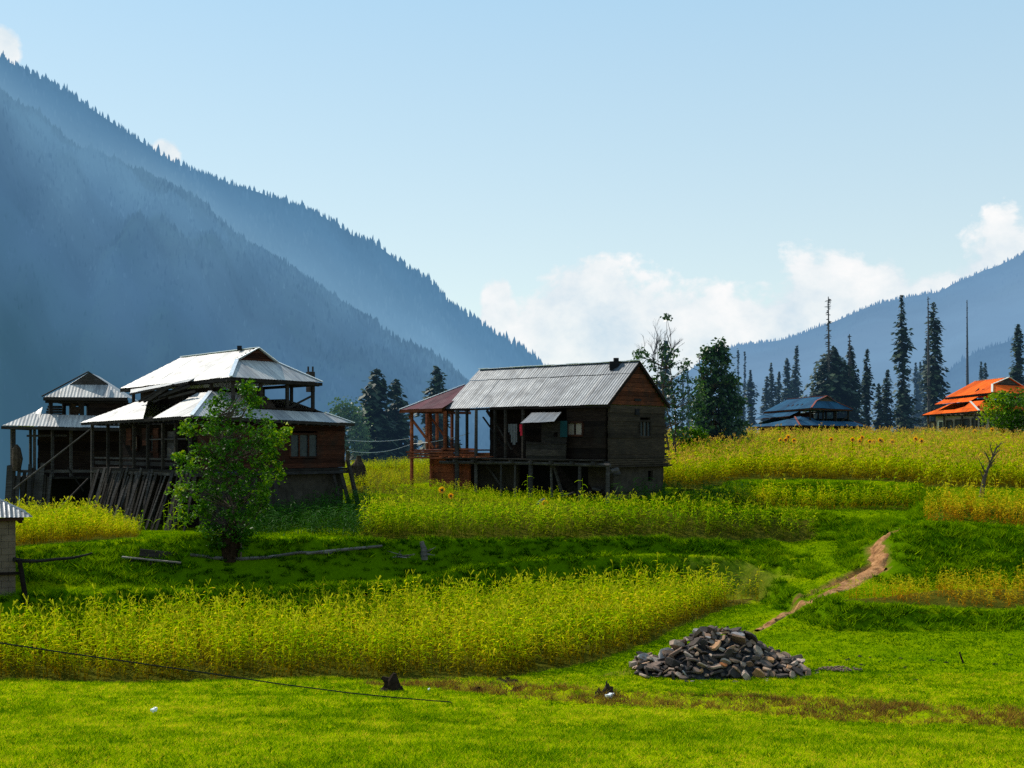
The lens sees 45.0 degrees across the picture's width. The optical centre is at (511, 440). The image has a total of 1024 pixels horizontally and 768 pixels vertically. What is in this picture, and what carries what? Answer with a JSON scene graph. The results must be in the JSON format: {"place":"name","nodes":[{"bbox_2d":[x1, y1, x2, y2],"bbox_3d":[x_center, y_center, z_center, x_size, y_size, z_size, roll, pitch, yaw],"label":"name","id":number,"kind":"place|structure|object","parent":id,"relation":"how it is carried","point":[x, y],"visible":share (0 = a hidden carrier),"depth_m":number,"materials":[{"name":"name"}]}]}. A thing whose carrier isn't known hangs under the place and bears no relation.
{"place":"outdoors","nodes":[
{"label":"outdoors","id":0,"kind":"place"},
{"bbox_2d":[0,494,143,546],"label":"maize field","id":1,"kind":"structure","parent":0,"point":[63,522],"depth_m":45.21,"materials":[{"name":"green plant"}]},
{"bbox_2d":[0,96,489,503],"bbox_3d":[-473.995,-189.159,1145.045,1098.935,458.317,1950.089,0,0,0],"label":"mountain spur","id":2,"kind":"structure","parent":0,"point":[12,407],"depth_m":536.38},
{"bbox_2d":[0,87,489,481],"bbox_3d":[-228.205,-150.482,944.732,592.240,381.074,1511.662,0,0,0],"label":"forest","id":3,"kind":"object","parent":2,"relation":"on","point":[384,348],"visible":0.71,"depth_m":794.67,"materials":[{"name":"plant"}]},
{"bbox_2d":[0,60,536,380],"bbox_3d":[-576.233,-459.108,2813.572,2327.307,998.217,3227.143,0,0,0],"label":"mountain ridge","id":4,"kind":"structure","parent":0,"point":[230,204],"depth_m":2513.33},
{"bbox_2d":[0,51,545,380],"bbox_3d":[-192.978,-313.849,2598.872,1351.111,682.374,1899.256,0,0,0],"label":"forest","id":5,"kind":"object","parent":4,"relation":"on","point":[455,308],"visible":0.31,"depth_m":2583.80,"materials":[{"name":"plant"}]},
{"bbox_2d":[343,456,472,494],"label":"maize field","id":6,"kind":"structure","parent":0,"point":[377,465],"depth_m":70.14,"materials":[{"name":"green plant"}]},
{"bbox_2d":[0,448,1023,767],"bbox_3d":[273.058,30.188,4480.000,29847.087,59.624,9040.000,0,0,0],"label":"ground","id":7,"kind":"structure","parent":0,"point":[338,570],"depth_m":42.16,"materials":[{"name":"plant"}]},
{"bbox_2d":[0,499,31,595],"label":"block shed","id":8,"kind":"structure","parent":7,"relation":"on","point":[12,514],"depth_m":37.52,"materials":[{"name":"concrete"}]},
{"bbox_2d":[12,552,91,562],"bbox_3d":[-14.387,3.658,39.014,0.252,0.260,3.392,0,0,24],"label":"rail pole","id":9,"kind":"object","parent":8,"relation":"attached to","point":[14,559],"visible":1,"depth_m":38.53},
{"bbox_2d":[17,559,28,606],"bbox_3d":[-14.750,4.301,37.293,0.156,1.432,0.688,0,0,-45],"label":"wooden prop","id":10,"kind":"object","parent":7,"relation":"on","point":[22,577],"visible":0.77,"depth_m":37.28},
{"bbox_2d":[1,371,137,517],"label":"farmhouse","id":11,"kind":"object","parent":7,"relation":"on","point":[66,473],"visible":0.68,"depth_m":61.89,"materials":[{"name":"wood"}]},
{"bbox_2d":[12,444,22,470],"bbox_3d":[-24.209,0.824,60.525,0.507,1.316,0.494,0,0,0],"label":"hanging bundle","id":12,"kind":"object","parent":11,"relation":"hanging from","point":[17,458],"visible":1,"depth_m":60.35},
{"bbox_2d":[45,406,62,414],"bbox_3d":[-23.095,-1.460,62.390,0.814,0.630,0.500,0,0,0],"label":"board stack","id":13,"kind":"object","parent":11,"relation":"on","point":[57,410],"visible":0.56,"depth_m":62.14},
{"bbox_2d":[71,403,79,414],"bbox_3d":[-22.028,-1.537,62.620,0.650,0.819,0.030,0,0,0],"label":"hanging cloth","id":14,"kind":"object","parent":11,"relation":"hanging from","point":[75,410],"visible":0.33,"depth_m":62.60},
{"bbox_2d":[56,478,88,511],"bbox_3d":[-19.241,2.406,53.998,0.100,1.485,3.070,0,0,8],"label":"leaning pole","id":15,"kind":"object","parent":7,"relation":"on","point":[78,488],"visible":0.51,"depth_m":54.31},
{"bbox_2d":[121,549,180,568],"bbox_3d":[-12.057,4.028,41.436,1.910,0.826,0.598,0,0,-9],"label":"plank bench","id":16,"kind":"object","parent":7,"relation":"on","point":[152,553],"visible":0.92,"depth_m":41.43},
{"bbox_2d":[80,346,359,530],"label":"timber house","id":17,"kind":"structure","parent":7,"relation":"on","point":[151,440],"depth_m":54.63,"materials":[{"name":"wood"}]},
{"bbox_2d":[13,427,91,489],"bbox_3d":[-21.140,0.814,56.901,3.715,2.875,0.090,0,0,3],"label":"leaning pole","id":18,"kind":"object","parent":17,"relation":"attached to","point":[33,473],"visible":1,"depth_m":56.88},
{"bbox_2d":[224,388,275,407],"bbox_3d":[-12.442,-1.935,55.970,2.726,0.983,4.880,0,0,-39],"label":"hay pile","id":19,"kind":"object","parent":17,"relation":"on","point":[269,403],"visible":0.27,"depth_m":54.72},
{"bbox_2d":[289,433,318,458],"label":"window","id":20,"kind":"structure","parent":17,"relation":"in","point":[303,445],"depth_m":54.76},
{"bbox_2d":[0,642,451,702],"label":"black cable","id":21,"kind":"object","parent":7,"relation":"on","point":[216,674],"visible":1,"depth_m":20.74,"materials":[{"name":"rubber"}]},
{"bbox_2d":[164,377,293,560],"bbox_3d":[-9.683,0.946,42.146,4.518,6.269,3.130,0,0,0],"label":"leafy tree","id":22,"kind":"object","parent":7,"relation":"on","point":[266,446],"visible":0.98,"depth_m":41.91,"materials":[{"name":"green plant"}]},
{"bbox_2d":[221,522,239,562],"bbox_3d":[-9.564,3.441,42.058,0.642,1.349,0.614,0,0,0],"label":"trunk","id":23,"kind":"object","parent":7,"relation":"on","point":[229,553],"visible":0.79,"depth_m":41.85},
{"bbox_2d":[190,551,331,559],"bbox_3d":[-8.568,3.926,42.504,4.892,0.288,0.241,0,0,-22],"label":"lying pole","id":24,"kind":"object","parent":7,"relation":"on","point":[257,557],"visible":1,"depth_m":42.38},
{"bbox_2d":[227,481,376,536],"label":"weeds","id":25,"kind":"object","parent":7,"relation":"on","point":[316,512],"visible":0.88,"depth_m":48.38,"materials":[{"name":"plant"}]},
{"bbox_2d":[306,545,381,554],"bbox_3d":[-5.924,3.838,43.725,2.816,0.240,0.110,0,0,-26],"label":"lying pole","id":26,"kind":"object","parent":7,"relation":"on","point":[345,549],"visible":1,"depth_m":43.69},
{"bbox_2d":[324,396,375,466],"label":"leafy tree","id":27,"kind":"object","parent":7,"relation":"on","point":[356,432],"visible":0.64,"depth_m":87.63,"materials":[{"name":"green plant"}]},
{"bbox_2d":[348,455,366,484],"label":"hay stook","id":28,"kind":"object","parent":7,"relation":"on","point":[358,467],"visible":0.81,"depth_m":65.68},
{"bbox_2d":[345,368,409,467],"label":"conifer tree","id":29,"kind":"object","parent":7,"relation":"on","point":[374,395],"visible":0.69,"depth_m":94.22,"materials":[{"name":"green plant"}]},
{"bbox_2d":[0,552,765,680],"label":"maize field","id":30,"kind":"structure","parent":7,"relation":"on","point":[501,614],"depth_m":34.28,"materials":[{"name":"green plant"}]},
{"bbox_2d":[379,673,403,692],"bbox_3d":[-2.724,5.435,27.747,0.640,0.460,0.544,0,0,0],"label":"tree stump","id":31,"kind":"object","parent":7,"relation":"on","point":[391,682],"visible":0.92,"depth_m":27.65,"materials":[{"name":"brown wood"}]},
{"bbox_2d":[384,379,420,465],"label":"conifer tree","id":32,"kind":"object","parent":7,"relation":"on","point":[396,406],"visible":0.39,"depth_m":96.53,"materials":[{"name":"green plant"}]},
{"bbox_2d":[420,541,434,559],"bbox_3d":[-3.055,3.962,44.679,0.576,0.674,0.422,0,0,0],"label":"driftwood stump","id":33,"kind":"object","parent":7,"relation":"on","point":[424,553],"visible":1,"depth_m":44.67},
{"bbox_2d":[414,366,460,464],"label":"conifer tree","id":34,"kind":"object","parent":7,"relation":"on","point":[437,379],"visible":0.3,"depth_m":98.73,"materials":[{"name":"green plant"}]},
{"bbox_2d":[400,384,489,489],"bbox_3d":[-3.259,-0.073,65.472,4.581,5.902,6.210,0,0,15],"label":"timber annex","id":35,"kind":"object","parent":7,"relation":"on","point":[437,404],"visible":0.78,"depth_m":63.91,"materials":[{"name":"wood"}]},
{"bbox_2d":[0,670,1023,767],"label":"meadow grass","id":36,"kind":"structure","parent":7,"relation":"on","point":[472,741],"depth_m":20.48,"materials":[{"name":"plant"}]},
{"bbox_2d":[0,479,1023,643],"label":"bank grass","id":37,"kind":"structure","parent":7,"relation":"on","point":[864,529],"depth_m":43.78,"materials":[{"name":"plant"}]},
{"bbox_2d":[439,358,671,502],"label":"log house","id":38,"kind":"structure","parent":7,"relation":"on","point":[612,413],"depth_m":58.89,"materials":[{"name":"wood"}]},
{"bbox_2d":[508,424,516,444],"bbox_3d":[0.038,-0.321,59.973,0.545,1.007,0.050,0,0,41],"label":"hanging blanket","id":39,"kind":"object","parent":38,"relation":"hanging from","point":[512,429],"visible":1,"depth_m":59.94,"materials":[{"name":"grey fabric"}]},
{"bbox_2d":[560,421,566,436],"bbox_3d":[2.398,-0.557,57.311,0.400,0.750,0.040,0,0,41],"label":"window shutter","id":40,"kind":"object","parent":38,"relation":"hanging from","point":[563,428],"visible":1,"depth_m":57.29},
{"bbox_2d":[567,421,583,436],"bbox_3d":[2.931,-0.562,57.467,0.816,0.709,0.737,0,0,0],"label":"window","id":41,"kind":"structure","parent":38,"relation":"in","point":[574,428],"depth_m":57.45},
{"bbox_2d":[610,467,620,475],"bbox_3d":[4.680,1.399,56.322,0.544,0.408,0.268,0,0,-25],"label":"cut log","id":42,"kind":"object","parent":38,"relation":"on","point":[615,472],"visible":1,"depth_m":56.24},
{"bbox_2d":[639,420,651,437],"bbox_3d":[6.269,-0.573,58.305,0.717,0.854,0.794,0,0,0],"label":"window","id":43,"kind":"structure","parent":38,"relation":"in","point":[645,426],"depth_m":58.39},
{"bbox_2d":[355,479,821,541],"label":"maize field","id":44,"kind":"structure","parent":7,"relation":"on","point":[384,514],"depth_m":50.38,"materials":[{"name":"green plant"}]},
{"bbox_2d":[600,680,614,695],"bbox_3d":[2.153,5.572,27.901,0.390,0.370,0.267,0,0,0],"label":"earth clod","id":45,"kind":"object","parent":7,"relation":"on","point":[608,687],"visible":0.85,"depth_m":27.85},
{"bbox_2d":[655,340,676,433],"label":"conifer tree","id":46,"kind":"object","parent":7,"relation":"on","point":[668,373],"visible":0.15,"depth_m":129.74,"materials":[{"name":"green plant"}]},
{"bbox_2d":[631,313,709,463],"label":"sparse tree","id":47,"kind":"object","parent":7,"relation":"on","point":[673,401],"visible":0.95,"depth_m":69.89,"materials":[{"name":"green plant"}]},
{"bbox_2d":[611,474,753,506],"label":"weeds","id":48,"kind":"object","parent":7,"relation":"on","point":[687,493],"visible":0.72,"depth_m":56.14,"materials":[{"name":"plant"}]},
{"bbox_2d":[670,425,694,450],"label":"green shrub","id":49,"kind":"object","parent":7,"relation":"on","point":[683,442],"visible":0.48,"depth_m":73.83,"materials":[{"name":"green plant"}]},
{"bbox_2d":[685,368,691,429],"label":"conifer tree","id":50,"kind":"object","parent":7,"relation":"on","point":[687,419],"visible":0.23,"depth_m":179.92,"materials":[{"name":"green plant"}]},
{"bbox_2d":[359,676,1023,728],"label":"brown tussocks","id":51,"kind":"object","parent":7,"relation":"on","point":[884,708],"visible":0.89,"depth_m":26.73,"materials":[{"name":"plant"}]},
{"bbox_2d":[684,423,709,450],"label":"green shrub","id":52,"kind":"object","parent":7,"relation":"on","point":[697,433],"visible":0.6,"depth_m":73.81,"materials":[{"name":"green plant"}]},
{"bbox_2d":[686,336,751,456],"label":"leafy tree","id":53,"kind":"object","parent":7,"relation":"on","point":[726,405],"visible":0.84,"depth_m":75.50,"materials":[{"name":"green plant"}]},
{"bbox_2d":[643,635,799,679],"bbox_3d":[5.367,5.542,32.200,4.177,0.987,2.700,0,0,0],"label":"rubble","id":54,"kind":"object","parent":7,"relation":"on","point":[701,676],"visible":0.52,"depth_m":31.38,"materials":[{"name":"stone"}]},
{"bbox_2d":[652,666,663,672],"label":"stone","id":55,"kind":"object","parent":54,"relation":"on","point":[658,670],"visible":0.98,"depth_m":31.20,"materials":[{"name":"stone"}]},
{"bbox_2d":[643,663,659,670],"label":"stone","id":56,"kind":"object","parent":55,"relation":"on","point":[649,666],"visible":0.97,"depth_m":31.34,"materials":[{"name":"stone"}]},
{"bbox_2d":[665,657,681,666],"bbox_3d":[4.134,5.671,31.515,0.441,0.205,0.474,20,-8,26],"label":"stone","id":57,"kind":"object","parent":54,"relation":"on","point":[671,662],"visible":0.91,"depth_m":31.33,"materials":[{"name":"stone"}]},
{"bbox_2d":[669,639,684,649],"bbox_3d":[4.332,5.334,32.169,0.462,0.167,0.393,40,-31,-29],"label":"stone","id":58,"kind":"object","parent":54,"relation":"on","point":[675,644],"visible":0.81,"depth_m":32.04,"materials":[{"name":"stone"}]},
{"bbox_2d":[688,637,701,646],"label":"stone","id":59,"kind":"object","parent":54,"relation":"on","point":[695,641],"visible":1,"depth_m":31.76,"materials":[{"name":"stone"}]},
{"bbox_2d":[707,625,716,636],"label":"stone","id":60,"kind":"object","parent":54,"relation":"on","point":[710,628],"visible":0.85,"depth_m":32.01,"materials":[{"name":"stone"}]},
{"bbox_2d":[708,640,720,650],"bbox_3d":[5.194,5.232,31.583,0.372,0.080,0.394,-33,10,9],"label":"stone","id":61,"kind":"object","parent":54,"relation":"on","point":[715,646],"visible":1,"depth_m":31.51,"materials":[{"name":"stone"}]},
{"bbox_2d":[724,648,735,658],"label":"stone","id":62,"kind":"object","parent":54,"relation":"on","point":[728,652],"visible":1,"depth_m":31.35,"materials":[{"name":"stone"}]},
{"bbox_2d":[728,667,742,677],"bbox_3d":[5.652,5.799,30.930,0.501,0.293,0.070,6,-25,-11],"label":"stone","id":63,"kind":"object","parent":54,"relation":"on","point":[733,673],"visible":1,"depth_m":30.88,"materials":[{"name":"stone"}]},
{"bbox_2d":[730,634,745,644],"bbox_3d":[5.843,5.100,31.759,0.495,0.396,0.065,-10,35,50],"label":"stone","id":64,"kind":"object","parent":54,"relation":"on","point":[739,639],"visible":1,"depth_m":31.72,"materials":[{"name":"stone"}]},
{"bbox_2d":[744,631,757,642],"bbox_3d":[6.172,5.122,32.102,0.077,0.412,0.550,-40,-12,-30],"label":"stone","id":65,"kind":"object","parent":54,"relation":"on","point":[749,635],"visible":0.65,"depth_m":31.96,"materials":[{"name":"stone"}]},
{"bbox_2d":[753,645,762,655],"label":"stone","id":66,"kind":"object","parent":54,"relation":"on","point":[757,650],"visible":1,"depth_m":31.58,"materials":[{"name":"stone"}]},
{"bbox_2d":[752,668,764,677],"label":"stone","id":67,"kind":"object","parent":54,"relation":"on","point":[758,672],"visible":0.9,"depth_m":30.86,"materials":[{"name":"stone"}]},
{"bbox_2d":[769,671,775,676],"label":"stone","id":68,"kind":"object","parent":54,"relation":"on","point":[772,674],"visible":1,"depth_m":30.92,"materials":[{"name":"stone"}]},
{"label":"stone","id":69,"kind":"object","parent":68,"relation":"on","visible":0},
{"bbox_2d":[760,659,772,667],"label":"stone","id":70,"kind":"object","parent":69,"relation":"on","point":[766,663],"visible":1,"depth_m":31.20,"materials":[{"name":"stone"}]},
{"bbox_2d":[736,348,742,396],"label":"conifer tree","id":71,"kind":"object","parent":7,"relation":"on","point":[738,362],"visible":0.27,"depth_m":189.92,"materials":[{"name":"green plant"}]},
{"bbox_2d":[742,351,746,427],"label":"conifer tree","id":72,"kind":"object","parent":7,"relation":"on","point":[744,377],"visible":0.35,"depth_m":191.92,"materials":[{"name":"green plant"}]},
{"bbox_2d":[741,670,750,680],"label":"stone","id":73,"kind":"object","parent":7,"relation":"on","point":[745,675],"visible":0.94,"depth_m":30.72,"materials":[{"name":"stone"}]},
{"bbox_2d":[743,370,759,438],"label":"conifer tree","id":74,"kind":"object","parent":7,"relation":"on","point":[751,385],"visible":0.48,"depth_m":169.76,"materials":[{"name":"green plant"}]},
{"bbox_2d":[759,376,771,422],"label":"conifer tree","id":75,"kind":"object","parent":7,"relation":"on","point":[765,400],"visible":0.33,"depth_m":174.81,"materials":[{"name":"green plant"}]},
{"bbox_2d":[767,362,778,417],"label":"conifer tree","id":76,"kind":"object","parent":7,"relation":"on","point":[771,385],"visible":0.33,"depth_m":179.82,"materials":[{"name":"green plant"}]},
{"bbox_2d":[774,371,781,404],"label":"conifer tree","id":77,"kind":"object","parent":7,"relation":"on","point":[779,390],"visible":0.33,"depth_m":181.81,"materials":[{"name":"green plant"}]},
{"bbox_2d":[779,358,793,401],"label":"conifer tree","id":78,"kind":"object","parent":7,"relation":"on","point":[786,395],"visible":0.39,"depth_m":171.80,"materials":[{"name":"green plant"}]},
{"bbox_2d":[790,346,803,398],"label":"conifer tree","id":79,"kind":"object","parent":7,"relation":"on","point":[796,382],"visible":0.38,"depth_m":177.81,"materials":[{"name":"green plant"}]},
{"bbox_2d":[755,532,890,630],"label":"dirt path","id":80,"kind":"structure","parent":7,"relation":"on","point":[877,558],"depth_m":43.94,"materials":[{"name":"soil"}]},
{"bbox_2d":[731,469,922,509],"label":"maize field","id":81,"kind":"structure","parent":7,"relation":"on","point":[771,491],"depth_m":55.55,"materials":[{"name":"green plant"}]},
{"bbox_2d":[824,297,833,417],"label":"dead conifer","id":82,"kind":"object","parent":7,"relation":"on","point":[828,342],"visible":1,"depth_m":148.92,"materials":[{"name":"grey plant"}]},
{"bbox_2d":[801,345,866,422],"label":"conifer tree","id":83,"kind":"object","parent":7,"relation":"on","point":[841,391],"visible":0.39,"depth_m":149.08,"materials":[{"name":"green plant"}]},
{"bbox_2d":[818,665,861,671],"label":"stone chips","id":84,"kind":"object","parent":7,"relation":"on","point":[834,668],"visible":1,"depth_m":32.09,"materials":[{"name":"stone"}]},
{"bbox_2d":[847,334,851,417],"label":"dead conifer","id":85,"kind":"object","parent":7,"relation":"on","point":[849,341],"visible":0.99,"depth_m":150.93,"materials":[{"name":"grey plant"}]},
{"bbox_2d":[843,345,868,433],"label":"conifer tree","id":86,"kind":"object","parent":7,"relation":"on","point":[856,379],"visible":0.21,"depth_m":151.57,"materials":[{"name":"green plant"}]},
{"bbox_2d":[856,349,875,430],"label":"conifer tree","id":87,"kind":"object","parent":7,"relation":"on","point":[866,385],"visible":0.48,"depth_m":159.77,"materials":[{"name":"green plant"}]},
{"bbox_2d":[870,383,888,432],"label":"conifer tree","id":88,"kind":"object","parent":7,"relation":"on","point":[880,418],"visible":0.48,"depth_m":157.81,"materials":[{"name":"green plant"}]},
{"bbox_2d":[880,369,896,432],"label":"conifer tree","id":89,"kind":"object","parent":7,"relation":"on","point":[886,402],"visible":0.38,"depth_m":161.74,"materials":[{"name":"green plant"}]},
{"bbox_2d":[890,295,923,434],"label":"conifer tree","id":90,"kind":"object","parent":7,"relation":"on","point":[905,406],"visible":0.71,"depth_m":149.69,"materials":[{"name":"green plant"}]},
{"bbox_2d":[911,362,921,431],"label":"conifer tree","id":91,"kind":"object","parent":7,"relation":"on","point":[916,391],"visible":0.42,"depth_m":199.81,"materials":[{"name":"green plant"}]},
{"bbox_2d":[917,362,924,426],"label":"conifer tree","id":92,"kind":"object","parent":7,"relation":"on","point":[921,394],"visible":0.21,"depth_m":201.78,"materials":[{"name":"green plant"}]},
{"bbox_2d":[916,340,931,432],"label":"conifer tree","id":93,"kind":"object","parent":7,"relation":"on","point":[921,385],"visible":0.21,"depth_m":161.90,"materials":[{"name":"green plant"}]},
{"bbox_2d":[925,298,931,435],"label":"dead conifer","id":94,"kind":"object","parent":7,"relation":"on","point":[927,374],"visible":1,"depth_m":156.90,"materials":[{"name":"grey plant"}]},
{"bbox_2d":[919,302,950,435],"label":"conifer tree","id":95,"kind":"object","parent":7,"relation":"on","point":[937,386],"visible":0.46,"depth_m":157.68,"materials":[{"name":"green plant"}]},
{"bbox_2d":[966,302,968,385],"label":"dead conifer","id":96,"kind":"object","parent":7,"relation":"on","point":[967,371],"visible":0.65,"depth_m":149.94,"materials":[{"name":"grey plant"}]},
{"bbox_2d":[922,377,1023,437],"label":"orange roofed house","id":97,"kind":"structure","parent":7,"relation":"on","point":[953,413],"depth_m":99.76,"materials":[{"name":"metal"}]},
{"bbox_2d":[978,362,983,398],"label":"conifer tree","id":98,"kind":"object","parent":7,"relation":"on","point":[981,376],"visible":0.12,"depth_m":209.90,"materials":[{"name":"green plant"}]},
{"bbox_2d":[982,362,988,398],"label":"conifer tree","id":99,"kind":"object","parent":7,"relation":"on","point":[985,374],"visible":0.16,"depth_m":211.86,"materials":[{"name":"green plant"}]},
{"bbox_2d":[978,441,1004,496],"bbox_3d":[20.113,1.214,51.875,1.168,2.500,0.692,0,0,0],"label":"bare sapling","id":100,"kind":"object","parent":7,"relation":"on","point":[989,466],"visible":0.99,"depth_m":51.87,"materials":[{"name":"brown plant"}]},
{"bbox_2d":[976,387,1023,440],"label":"leafy tree","id":101,"kind":"object","parent":7,"relation":"on","point":[1005,397],"visible":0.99,"depth_m":83.65,"materials":[{"name":"green plant"}]},
{"bbox_2d":[1008,324,1023,399],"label":"conifer tree","id":102,"kind":"object","parent":7,"relation":"on","point":[1016,369],"visible":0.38,"depth_m":139.79,"materials":[{"name":"green plant"}]},
{"bbox_2d":[0,0,1023,380],"label":"sky","id":103,"kind":"structure","parent":0,"point":[573,176],"materials":[{"name":"blue"}]},
{"bbox_2d":[751,395,867,438],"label":"blue roofed house","id":104,"kind":"structure","parent":0,"point":[790,409],"depth_m":123.12,"materials":[{"name":"metal"}]},
{"bbox_2d":[658,254,1023,443],"bbox_3d":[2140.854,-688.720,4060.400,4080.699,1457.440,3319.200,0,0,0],"label":"mountain ridge","id":105,"kind":"structure","parent":0,"point":[993,330],"depth_m":3813.57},
{"bbox_2d":[667,251,1023,422],"bbox_3d":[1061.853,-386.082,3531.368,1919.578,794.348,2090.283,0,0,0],"label":"forest","id":106,"kind":"object","parent":105,"relation":"on","point":[857,319],"visible":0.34,"depth_m":4054.42,"materials":[{"name":"plant"}]},
{"bbox_2d":[663,423,1023,490],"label":"maize field","id":107,"kind":"structure","parent":0,"point":[957,451],"depth_m":64.51,"materials":[{"name":"green plant"}]},
{"bbox_2d":[828,558,1023,607],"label":"maize field","id":108,"kind":"structure","parent":0,"point":[959,585],"depth_m":40.14,"materials":[{"name":"green plant"}]},
{"bbox_2d":[871,337,1023,432],"bbox_3d":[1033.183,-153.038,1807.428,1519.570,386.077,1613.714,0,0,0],"label":"mountain spur","id":109,"kind":"structure","parent":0,"point":[999,374],"depth_m":1800.43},
{"bbox_2d":[871,335,1023,430],"bbox_3d":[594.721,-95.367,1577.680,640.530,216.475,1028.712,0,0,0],"label":"forest","id":110,"kind":"object","parent":109,"relation":"on","point":[989,366],"visible":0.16,"depth_m":1820.32,"materials":[{"name":"plant"}]},
{"bbox_2d":[921,471,1023,525],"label":"maize field","id":111,"kind":"structure","parent":0,"point":[973,509],"depth_m":48.02,"materials":[{"name":"green plant"}]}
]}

